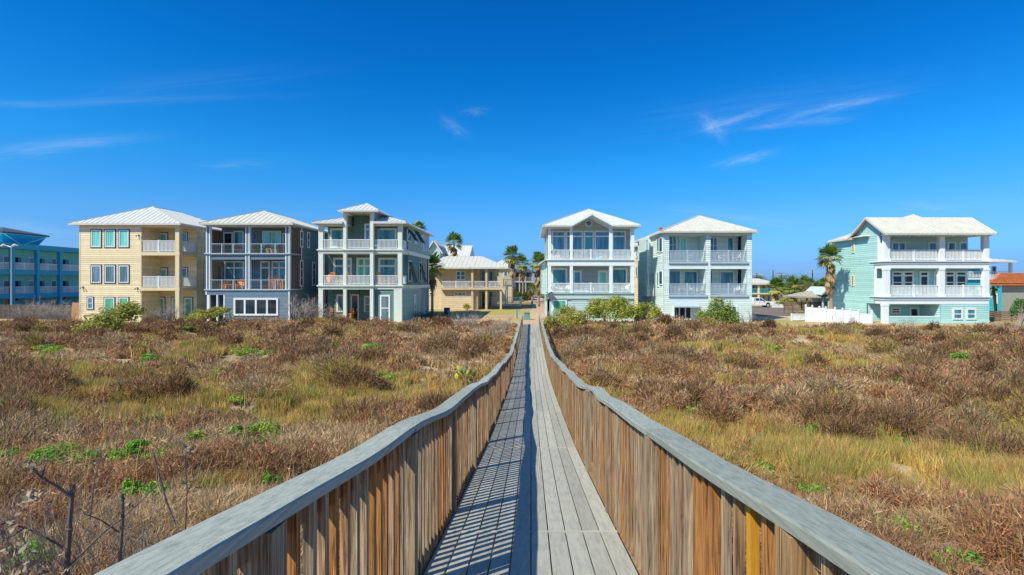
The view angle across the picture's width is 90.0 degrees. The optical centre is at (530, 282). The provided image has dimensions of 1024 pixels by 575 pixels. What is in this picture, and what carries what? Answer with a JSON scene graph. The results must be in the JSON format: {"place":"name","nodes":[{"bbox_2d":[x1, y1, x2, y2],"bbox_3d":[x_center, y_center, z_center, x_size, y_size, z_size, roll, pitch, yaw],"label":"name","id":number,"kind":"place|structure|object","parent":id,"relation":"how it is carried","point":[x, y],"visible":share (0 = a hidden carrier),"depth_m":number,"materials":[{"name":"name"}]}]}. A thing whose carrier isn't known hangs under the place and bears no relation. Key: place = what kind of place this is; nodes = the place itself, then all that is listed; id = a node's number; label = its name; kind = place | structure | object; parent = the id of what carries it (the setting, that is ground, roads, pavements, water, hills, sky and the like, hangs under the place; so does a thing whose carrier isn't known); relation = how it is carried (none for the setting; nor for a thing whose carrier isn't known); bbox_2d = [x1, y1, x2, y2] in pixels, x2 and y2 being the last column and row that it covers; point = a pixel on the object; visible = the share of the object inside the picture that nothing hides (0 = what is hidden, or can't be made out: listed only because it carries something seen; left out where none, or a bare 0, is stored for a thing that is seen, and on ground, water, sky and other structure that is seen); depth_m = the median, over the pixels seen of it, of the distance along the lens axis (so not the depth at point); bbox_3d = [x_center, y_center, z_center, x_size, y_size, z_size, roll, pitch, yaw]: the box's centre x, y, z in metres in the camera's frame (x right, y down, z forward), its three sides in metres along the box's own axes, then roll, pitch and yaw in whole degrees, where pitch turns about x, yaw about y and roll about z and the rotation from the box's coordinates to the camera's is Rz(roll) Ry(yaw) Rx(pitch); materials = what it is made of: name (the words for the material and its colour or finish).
{"place":"outdoors","nodes":[
{"label":"outdoors","id":0,"kind":"place"},
{"bbox_2d":[0,227,49,244],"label":"roof","id":1,"kind":"structure","parent":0,"point":[8,235],"depth_m":87.57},
{"bbox_2d":[0,283,1023,574],"bbox_3d":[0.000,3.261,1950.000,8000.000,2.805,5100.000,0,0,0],"label":"ground","id":2,"kind":"structure","parent":0,"point":[526,305],"depth_m":34.19,"materials":[{"name":"soil"}]},
{"bbox_2d":[2,538,57,574],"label":"leafy plant","id":3,"kind":"object","parent":2,"relation":"on","point":[33,544],"visible":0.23,"depth_m":4.47,"materials":[{"name":"green plant"}]},
{"bbox_2d":[0,304,71,319],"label":"board fence","id":4,"kind":"object","parent":2,"relation":"on","point":[10,315],"visible":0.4,"depth_m":54.69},
{"bbox_2d":[0,242,78,304],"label":"motel","id":5,"kind":"structure","parent":2,"relation":"on","point":[47,274],"depth_m":85.69,"materials":[{"name":"blue paint"}]},
{"bbox_2d":[3,296,77,320],"bbox_3d":[-42.766,2.459,45.287,5.104,2.752,4.411,0,0,0],"label":"bare shrub","id":6,"kind":"object","parent":2,"relation":"on","point":[36,313],"visible":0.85,"depth_m":44.62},
{"bbox_2d":[31,343,65,354],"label":"leafy plant","id":7,"kind":"object","parent":2,"relation":"on","point":[46,348],"visible":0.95,"depth_m":27.68,"materials":[{"name":"green plant"}]},
{"bbox_2d":[36,300,85,320],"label":"bare shrub","id":8,"kind":"object","parent":2,"relation":"on","point":[55,315],"visible":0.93,"depth_m":45.25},
{"bbox_2d":[24,441,101,468],"bbox_3d":[-8.043,2.980,8.832,1.018,0.489,0.912,0,0,29],"label":"leafy plant","id":9,"kind":"object","parent":2,"relation":"on","point":[48,449],"visible":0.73,"depth_m":8.73,"materials":[{"name":"green plant"}]},
{"bbox_2d":[0,445,205,574],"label":"dry weed","id":10,"kind":"object","parent":2,"relation":"on","point":[67,561],"visible":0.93,"depth_m":3.00,"materials":[{"name":"brown plant"}]},
{"bbox_2d":[70,300,147,332],"bbox_3d":[-29.760,2.571,36.465,2.797,2.547,6.873,0,0,-18],"label":"bush","id":11,"kind":"object","parent":2,"relation":"on","point":[122,312],"visible":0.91,"depth_m":36.37,"materials":[{"name":"green plant"}]},
{"bbox_2d":[103,448,128,464],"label":"leafy plant","id":12,"kind":"object","parent":2,"relation":"on","point":[117,454],"visible":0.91,"depth_m":8.62,"materials":[{"name":"green plant"}]},
{"bbox_2d":[121,477,147,497],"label":"leafy plant","id":13,"kind":"object","parent":2,"relation":"on","point":[134,489],"visible":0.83,"depth_m":7.15,"materials":[{"name":"green plant"}]},
{"bbox_2d":[121,439,151,458],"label":"leafy plant","id":14,"kind":"object","parent":2,"relation":"on","point":[133,444],"visible":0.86,"depth_m":9.01,"materials":[{"name":"green plant"}]},
{"bbox_2d":[68,206,221,321],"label":"beach house","id":15,"kind":"structure","parent":2,"relation":"on","point":[138,255],"depth_m":50.00,"materials":[{"name":"beige"}]},
{"bbox_2d":[90,229,101,247],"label":"window","id":16,"kind":"structure","parent":15,"relation":"in","point":[95,234],"depth_m":49.97,"materials":[{"name":"glass"}]},
{"bbox_2d":[90,265,101,283],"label":"window","id":17,"kind":"structure","parent":15,"relation":"in","point":[95,270],"depth_m":49.97,"materials":[{"name":"glass"}]},
{"bbox_2d":[104,229,115,247],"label":"window","id":18,"kind":"structure","parent":15,"relation":"in","point":[109,234],"depth_m":49.97,"materials":[{"name":"glass"}]},
{"bbox_2d":[104,265,115,283],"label":"window","id":19,"kind":"structure","parent":15,"relation":"in","point":[109,270],"depth_m":49.97,"materials":[{"name":"glass"}]},
{"bbox_2d":[118,229,129,247],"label":"window","id":20,"kind":"structure","parent":15,"relation":"in","point":[123,234],"depth_m":49.97,"materials":[{"name":"glass"}]},
{"bbox_2d":[118,265,129,283],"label":"window","id":21,"kind":"structure","parent":15,"relation":"in","point":[123,270],"depth_m":49.97,"materials":[{"name":"glass"}]},
{"bbox_2d":[183,297,192,318],"bbox_3d":[-35.160,2.646,52.544,0.979,2.348,0.108,0,0,0],"label":"door","id":22,"kind":"structure","parent":15,"relation":"in","point":[189,300],"depth_m":52.56,"materials":[{"name":"white paint"}]},
{"bbox_2d":[143,481,170,495],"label":"leafy plant","id":23,"kind":"object","parent":2,"relation":"on","point":[148,490],"visible":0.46,"depth_m":7.04,"materials":[{"name":"green plant"}]},
{"bbox_2d":[147,299,187,319],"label":"bare shrub","id":24,"kind":"object","parent":2,"relation":"on","point":[168,312],"visible":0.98,"depth_m":46.85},
{"bbox_2d":[185,430,207,441],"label":"leafy plant","id":25,"kind":"object","parent":2,"relation":"on","point":[200,433],"visible":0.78,"depth_m":10.41,"materials":[{"name":"green plant"}]},
{"bbox_2d":[177,306,232,324],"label":"bush","id":26,"kind":"object","parent":2,"relation":"on","point":[213,312],"visible":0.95,"depth_m":42.08,"materials":[{"name":"green plant"}]},
{"bbox_2d":[227,388,265,402],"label":"leafy plant","id":27,"kind":"object","parent":2,"relation":"on","point":[235,399],"visible":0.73,"depth_m":16.56,"materials":[{"name":"green plant"}]},
{"bbox_2d":[228,348,276,359],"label":"leafy plant","id":28,"kind":"object","parent":2,"relation":"on","point":[242,351],"visible":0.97,"depth_m":26.81,"materials":[{"name":"green plant"}]},
{"bbox_2d":[244,420,282,438],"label":"leafy plant","id":29,"kind":"object","parent":2,"relation":"on","point":[259,427],"visible":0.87,"depth_m":11.54,"materials":[{"name":"green plant"}]},
{"bbox_2d":[199,210,327,321],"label":"beach house","id":30,"kind":"structure","parent":2,"relation":"on","point":[294,265],"depth_m":50.93,"materials":[{"name":"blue wood"}]},
{"bbox_2d":[223,232,232,252],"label":"door","id":31,"kind":"structure","parent":30,"relation":"in","point":[227,236],"depth_m":51.94,"materials":[{"name":"white paint"}]},
{"bbox_2d":[224,261,244,287],"bbox_3d":[-30.092,-0.812,51.943,2.046,2.723,0.071,0,0,0],"label":"window","id":32,"kind":"structure","parent":30,"relation":"in","point":[233,270],"depth_m":51.94,"materials":[{"name":"glass"}]},
{"bbox_2d":[234,231,243,250],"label":"window","id":33,"kind":"structure","parent":30,"relation":"in","point":[238,235],"depth_m":51.94,"materials":[{"name":"glass"}]},
{"bbox_2d":[233,298,277,315],"bbox_3d":[-26.551,2.349,49.443,4.301,1.696,0.071,0,0,0],"label":"window","id":34,"kind":"structure","parent":30,"relation":"in","point":[241,306],"depth_m":49.44,"materials":[{"name":"white paint"}]},
{"bbox_2d":[260,261,269,288],"bbox_3d":[-26.959,-0.777,51.925,0.980,2.793,0.106,0,0,0],"label":"door","id":35,"kind":"structure","parent":30,"relation":"in","point":[264,265],"depth_m":51.94,"materials":[{"name":"white paint"}]},
{"bbox_2d":[262,231,280,249],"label":"window","id":36,"kind":"structure","parent":30,"relation":"in","point":[271,237],"depth_m":51.94,"materials":[{"name":"glass"}]},
{"bbox_2d":[271,261,284,287],"bbox_3d":[-25.531,-0.812,51.943,1.534,2.723,0.071,0,0,0],"label":"window","id":37,"kind":"structure","parent":30,"relation":"in","point":[277,267],"depth_m":51.94,"materials":[{"name":"glass"}]},
{"bbox_2d":[261,472,285,484],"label":"leafy plant","id":38,"kind":"object","parent":2,"relation":"on","point":[264,479],"visible":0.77,"depth_m":8.10,"materials":[{"name":"green plant"}]},
{"bbox_2d":[279,294,323,320],"bbox_3d":[-20.917,2.418,47.413,4.467,3.135,3.137,0,0,12],"label":"bare shrub","id":39,"kind":"object","parent":2,"relation":"on","point":[295,314],"visible":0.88,"depth_m":47.13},
{"bbox_2d":[312,203,433,321],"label":"beach house","id":40,"kind":"structure","parent":2,"relation":"on","point":[401,252],"depth_m":51.98,"materials":[{"name":"green"}]},
{"bbox_2d":[330,228,342,247],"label":"window","id":41,"kind":"structure","parent":40,"relation":"in","point":[335,233],"depth_m":52.34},
{"bbox_2d":[333,258,351,281],"bbox_3d":[-19.242,-1.294,52.340,1.890,2.480,0.071,0,0,0],"label":"window","id":42,"kind":"structure","parent":40,"relation":"in","point":[337,262],"depth_m":52.34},
{"bbox_2d":[351,294,358,319],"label":"door","id":43,"kind":"structure","parent":40,"relation":"in","point":[354,297],"depth_m":52.34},
{"bbox_2d":[356,258,369,284],"bbox_3d":[-17.030,-1.159,52.323,1.589,2.750,0.106,0,0,0],"label":"door","id":44,"kind":"structure","parent":40,"relation":"in","point":[362,264],"depth_m":52.34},
{"bbox_2d":[380,295,389,319],"bbox_3d":[-14.252,2.507,50.023,1.004,2.587,0.106,0,0,0],"label":"door","id":45,"kind":"structure","parent":40,"relation":"in","point":[384,299],"depth_m":50.04,"materials":[{"name":"white paint"}]},
{"bbox_2d":[377,228,396,248],"bbox_3d":[-14.711,-4.474,52.340,2.019,2.132,0.071,0,0,0],"label":"window","id":46,"kind":"structure","parent":40,"relation":"in","point":[382,233],"depth_m":52.34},
{"bbox_2d":[378,258,396,281],"bbox_3d":[-14.646,-1.294,52.340,1.890,2.480,0.071,0,0,0],"label":"window","id":47,"kind":"structure","parent":40,"relation":"in","point":[386,266],"depth_m":52.34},
{"bbox_2d":[429,250,445,312],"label":"palm tree","id":48,"kind":"object","parent":2,"relation":"on","point":[434,259],"visible":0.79,"depth_m":65.78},
{"bbox_2d":[429,240,447,255],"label":"house","id":49,"kind":"structure","parent":2,"relation":"on","point":[434,245],"depth_m":94.00,"materials":[{"name":"white"}]},
{"bbox_2d":[444,231,463,255],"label":"palm tree","id":50,"kind":"object","parent":2,"relation":"on","point":[454,237],"visible":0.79,"depth_m":91.72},
{"bbox_2d":[440,245,473,255],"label":"house","id":51,"kind":"structure","parent":2,"relation":"on","point":[467,251],"depth_m":101.71,"materials":[{"name":"grey"}]},
{"bbox_2d":[449,313,482,327],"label":"bare shrub","id":52,"kind":"object","parent":2,"relation":"on","point":[474,320],"visible":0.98,"depth_m":42.78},
{"bbox_2d":[429,256,511,309],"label":"beach house","id":53,"kind":"structure","parent":2,"relation":"on","point":[476,274],"depth_m":75.28,"materials":[{"name":"beige"}]},
{"bbox_2d":[484,316,515,335],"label":"bare shrub","id":54,"kind":"object","parent":2,"relation":"on","point":[504,326],"visible":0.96,"depth_m":37.59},
{"bbox_2d":[490,296,521,307],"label":"porch railing","id":55,"kind":"object","parent":2,"relation":"on","point":[511,305],"visible":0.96,"depth_m":77.98,"materials":[{"name":"white paint"}]},
{"bbox_2d":[497,260,515,300],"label":"house","id":56,"kind":"structure","parent":2,"relation":"on","point":[505,276],"depth_m":107.98,"materials":[{"name":"beige"}]},
{"bbox_2d":[0,313,1023,574],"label":"dry brush","id":57,"kind":"object","parent":2,"relation":"on","point":[994,523],"visible":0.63,"depth_m":14.79,"materials":[{"name":"plant"}]},
{"bbox_2d":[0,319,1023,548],"bbox_3d":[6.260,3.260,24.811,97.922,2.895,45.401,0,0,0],"label":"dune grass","id":58,"kind":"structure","parent":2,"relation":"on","point":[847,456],"depth_m":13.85,"materials":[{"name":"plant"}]},
{"bbox_2d":[500,244,523,302],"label":"palm tree","id":59,"kind":"object","parent":2,"relation":"on","point":[512,260],"visible":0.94,"depth_m":96.47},
{"bbox_2d":[94,314,947,574],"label":"boardwalk","id":60,"kind":"structure","parent":2,"relation":"on","point":[450,485],"depth_m":3.16,"materials":[{"name":"brown wood"}]},
{"bbox_2d":[516,255,530,301],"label":"palm tree","id":61,"kind":"object","parent":2,"relation":"on","point":[522,268],"visible":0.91,"depth_m":103.72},
{"bbox_2d":[514,269,534,293],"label":"lodge","id":62,"kind":"structure","parent":2,"relation":"on","point":[527,281],"depth_m":129.93,"materials":[{"name":"grey"}]},
{"bbox_2d":[528,251,544,306],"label":"palm tree","id":63,"kind":"object","parent":2,"relation":"on","point":[537,257],"visible":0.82,"depth_m":82.62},
{"bbox_2d":[542,304,589,329],"bbox_3d":[2.923,2.863,39.018,3.370,2.364,4.185,0,0,28],"label":"bush","id":64,"kind":"object","parent":2,"relation":"on","point":[571,314],"visible":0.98,"depth_m":38.13,"materials":[{"name":"green plant"}]},
{"bbox_2d":[538,209,640,320],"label":"beach house","id":65,"kind":"structure","parent":2,"relation":"on","point":[577,240],"depth_m":53.35,"materials":[{"name":"blue"}]},
{"bbox_2d":[552,231,565,256],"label":"window","id":66,"kind":"structure","parent":65,"relation":"in","point":[558,237],"depth_m":54.24,"materials":[{"name":"glass"}]},
{"bbox_2d":[551,268,566,288],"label":"window","id":67,"kind":"structure","parent":65,"relation":"in","point":[558,275],"depth_m":54.24,"materials":[{"name":"glass"}]},
{"bbox_2d":[552,300,566,316],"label":"window","id":68,"kind":"structure","parent":65,"relation":"in","point":[556,304],"depth_m":52.10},
{"bbox_2d":[566,231,582,256],"bbox_3d":[4.618,-4.095,54.241,1.803,2.759,0.071,0,0,0],"label":"window","id":69,"kind":"structure","parent":65,"relation":"in","point":[577,235],"depth_m":54.24,"materials":[{"name":"glass"}]},
{"bbox_2d":[573,270,581,289],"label":"door","id":70,"kind":"structure","parent":65,"relation":"in","point":[577,274],"depth_m":54.21,"materials":[{"name":"white paint"}]},
{"bbox_2d":[571,290,589,319],"bbox_3d":[5.051,2.295,52.093,1.833,3.010,0.066,0,0,0],"label":"louvre door","id":71,"kind":"structure","parent":65,"relation":"in","point":[578,304],"depth_m":52.08,"materials":[{"name":"white"}]},
{"bbox_2d":[584,231,593,257],"bbox_3d":[6.142,-3.935,54.240,1.068,3.079,0.071,0,0,0],"label":"door","id":72,"kind":"structure","parent":65,"relation":"in","point":[588,235],"depth_m":54.24,"materials":[{"name":"white paint"}]},
{"bbox_2d":[594,231,608,256],"bbox_3d":[7.644,-4.095,54.241,1.803,2.759,0.071,0,0,0],"label":"window","id":73,"kind":"structure","parent":65,"relation":"in","point":[601,238],"depth_m":54.24,"materials":[{"name":"glass"}]},
{"bbox_2d":[598,270,607,290],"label":"door","id":74,"kind":"structure","parent":65,"relation":"in","point":[602,274],"depth_m":54.21,"materials":[{"name":"white paint"}]},
{"bbox_2d":[613,231,625,256],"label":"window","id":75,"kind":"structure","parent":65,"relation":"in","point":[619,237],"depth_m":54.24,"materials":[{"name":"glass"}]},
{"bbox_2d":[613,268,627,288],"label":"window","id":76,"kind":"structure","parent":65,"relation":"in","point":[620,275],"depth_m":54.24,"materials":[{"name":"glass"}]},
{"bbox_2d":[582,294,642,322],"bbox_3d":[7.356,2.534,46.233,5.686,3.018,3.106,0,0,0],"label":"bush","id":77,"kind":"object","parent":2,"relation":"on","point":[616,305],"visible":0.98,"depth_m":45.84,"materials":[{"name":"green plant"}]},
{"bbox_2d":[630,241,637,305],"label":"house","id":78,"kind":"structure","parent":2,"relation":"on","point":[636,271],"depth_m":75.98,"materials":[{"name":"beige"}]},
{"bbox_2d":[632,301,663,320],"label":"bush","id":79,"kind":"object","parent":2,"relation":"on","point":[652,311],"visible":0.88,"depth_m":46.65,"materials":[{"name":"green plant"}]},
{"bbox_2d":[634,215,757,321],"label":"beach house","id":80,"kind":"structure","parent":2,"relation":"on","point":[668,266],"depth_m":51.38,"materials":[{"name":"blue"}]},
{"bbox_2d":[669,270,680,286],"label":"window","id":81,"kind":"structure","parent":80,"relation":"in","point":[674,275],"depth_m":53.14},
{"bbox_2d":[673,305,690,319],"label":"window","id":82,"kind":"structure","parent":80,"relation":"in","point":[682,311],"depth_m":50.94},
{"bbox_2d":[679,237,686,259],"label":"door","id":83,"kind":"structure","parent":80,"relation":"in","point":[682,240],"depth_m":53.14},
{"bbox_2d":[683,271,697,288],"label":"window","id":84,"kind":"structure","parent":80,"relation":"in","point":[690,277],"depth_m":53.14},
{"bbox_2d":[719,271,733,288],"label":"window","id":85,"kind":"structure","parent":80,"relation":"in","point":[725,277],"depth_m":53.14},
{"bbox_2d":[693,296,740,324],"bbox_3d":[16.951,2.819,46.313,4.509,3.202,2.500,0,0,0],"label":"bush","id":86,"kind":"object","parent":2,"relation":"on","point":[719,314],"visible":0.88,"depth_m":45.92,"materials":[{"name":"green plant"}]},
{"bbox_2d":[752,278,777,300],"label":"motel","id":87,"kind":"structure","parent":2,"relation":"on","point":[760,289],"depth_m":113.89,"materials":[{"name":"beige"}]},
{"bbox_2d":[767,276,787,303],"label":"palm tree","id":88,"kind":"object","parent":2,"relation":"on","point":[776,282],"visible":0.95,"depth_m":99.38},
{"bbox_2d":[782,275,804,301],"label":"palm tree","id":89,"kind":"object","parent":2,"relation":"on","point":[792,280],"visible":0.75,"depth_m":103.62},
{"bbox_2d":[783,286,828,308],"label":"pavilion","id":90,"kind":"structure","parent":2,"relation":"on","point":[816,294],"depth_m":64.27,"materials":[{"name":"concrete"}]},
{"bbox_2d":[796,483,832,497],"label":"leafy plant","id":91,"kind":"object","parent":2,"relation":"on","point":[806,486],"visible":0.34,"depth_m":8.32,"materials":[{"name":"green plant"}]},
{"bbox_2d":[816,242,843,308],"bbox_3d":[31.722,-0.116,54.525,3.234,8.397,3.335,0,0,0],"label":"palm tree","id":92,"kind":"object","parent":2,"relation":"on","point":[829,249],"visible":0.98,"depth_m":54.22,"materials":[{"name":"plant"}]},
{"bbox_2d":[805,304,872,323],"bbox_3d":[30.271,3.194,50.399,5.910,2.013,0.415,0,0,18],"label":"vinyl fence","id":93,"kind":"object","parent":2,"relation":"on","point":[818,314],"visible":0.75,"depth_m":50.41,"materials":[{"name":"plastic"}]},
{"bbox_2d":[871,515,926,541],"bbox_3d":[4.181,2.813,5.734,0.505,0.357,0.487,0,0,0],"label":"leafy plant","id":94,"kind":"object","parent":2,"relation":"on","point":[907,524],"visible":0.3,"depth_m":5.78,"materials":[{"name":"green plant"}]},
{"bbox_2d":[826,214,997,323],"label":"beach house","id":95,"kind":"structure","parent":2,"relation":"on","point":[870,273],"depth_m":50.40,"materials":[{"name":"teal"}]},
{"bbox_2d":[892,271,902,289],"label":"window","id":96,"kind":"structure","parent":95,"relation":"in","point":[897,276],"depth_m":51.92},
{"bbox_2d":[891,242,905,260],"bbox_3d":[37.316,-3.147,51.940,1.492,1.975,0.071,0,0,0],"label":"door","id":97,"kind":"structure","parent":95,"relation":"in","point":[895,246],"depth_m":51.94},
{"bbox_2d":[903,271,913,289],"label":"window","id":98,"kind":"structure","parent":95,"relation":"in","point":[908,276],"depth_m":51.91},
{"bbox_2d":[919,271,928,294],"bbox_3d":[39.895,0.079,51.940,0.938,2.460,0.071,0,0,0],"label":"door","id":99,"kind":"structure","parent":95,"relation":"in","point":[923,275],"depth_m":51.94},
{"bbox_2d":[945,271,954,289],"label":"window","id":100,"kind":"structure","parent":95,"relation":"in","point":[949,275],"depth_m":51.91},
{"bbox_2d":[955,271,966,289],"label":"window","id":101,"kind":"structure","parent":95,"relation":"in","point":[960,276],"depth_m":51.94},
{"bbox_2d":[966,308,976,319],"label":"window","id":102,"kind":"structure","parent":95,"relation":"in","point":[971,313],"depth_m":49.46,"materials":[{"name":"white paint"}]},
{"bbox_2d":[929,546,982,573],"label":"leafy plant","id":103,"kind":"object","parent":2,"relation":"on","point":[973,556],"visible":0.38,"depth_m":4.64,"materials":[{"name":"green plant"}]},
{"bbox_2d":[968,257,1016,310],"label":"house","id":104,"kind":"structure","parent":2,"relation":"on","point":[973,276],"depth_m":71.97,"materials":[{"name":"teal plastic"}]},
{"bbox_2d":[989,283,1000,314],"bbox_3d":[55.968,1.907,61.920,1.708,4.422,1.564,0,0,0],"label":"palm tree","id":105,"kind":"object","parent":2,"relation":"on","point":[993,289],"visible":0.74,"depth_m":61.87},
{"bbox_2d":[989,273,1023,316],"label":"bungalow","id":106,"kind":"object","parent":2,"relation":"on","point":[1012,284],"visible":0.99,"depth_m":57.00,"materials":[{"name":"orange stone"}]},
{"bbox_2d":[989,311,1023,321],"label":"slat fence","id":107,"kind":"object","parent":2,"relation":"on","point":[1002,313],"visible":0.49,"depth_m":51.79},
{"bbox_2d":[1008,298,1023,325],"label":"bush","id":108,"kind":"object","parent":2,"relation":"on","point":[1016,309],"visible":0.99,"depth_m":47.08,"materials":[{"name":"green plant"}]},
{"bbox_2d":[0,0,1023,282],"label":"sky","id":109,"kind":"structure","parent":0,"point":[796,123],"materials":[{"name":"blue"}]},
{"bbox_2d":[523,296,547,324],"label":"path","id":110,"kind":"structure","parent":0,"point":[536,311],"depth_m":66.48,"materials":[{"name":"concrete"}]},
{"bbox_2d":[752,306,804,315],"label":"road","id":111,"kind":"structure","parent":0,"point":[768,311],"depth_m":72.35,"materials":[{"name":"asphalt"}]},
{"bbox_2d":[752,297,771,306],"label":"pickup truck","id":112,"kind":"object","parent":111,"relation":"on","point":[759,301],"visible":0.56,"depth_m":90.13,"materials":[{"name":"white paint"}]},
{"bbox_2d":[784,301,827,312],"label":"slat fence","id":113,"kind":"object","parent":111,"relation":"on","point":[792,303],"visible":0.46,"depth_m":65.25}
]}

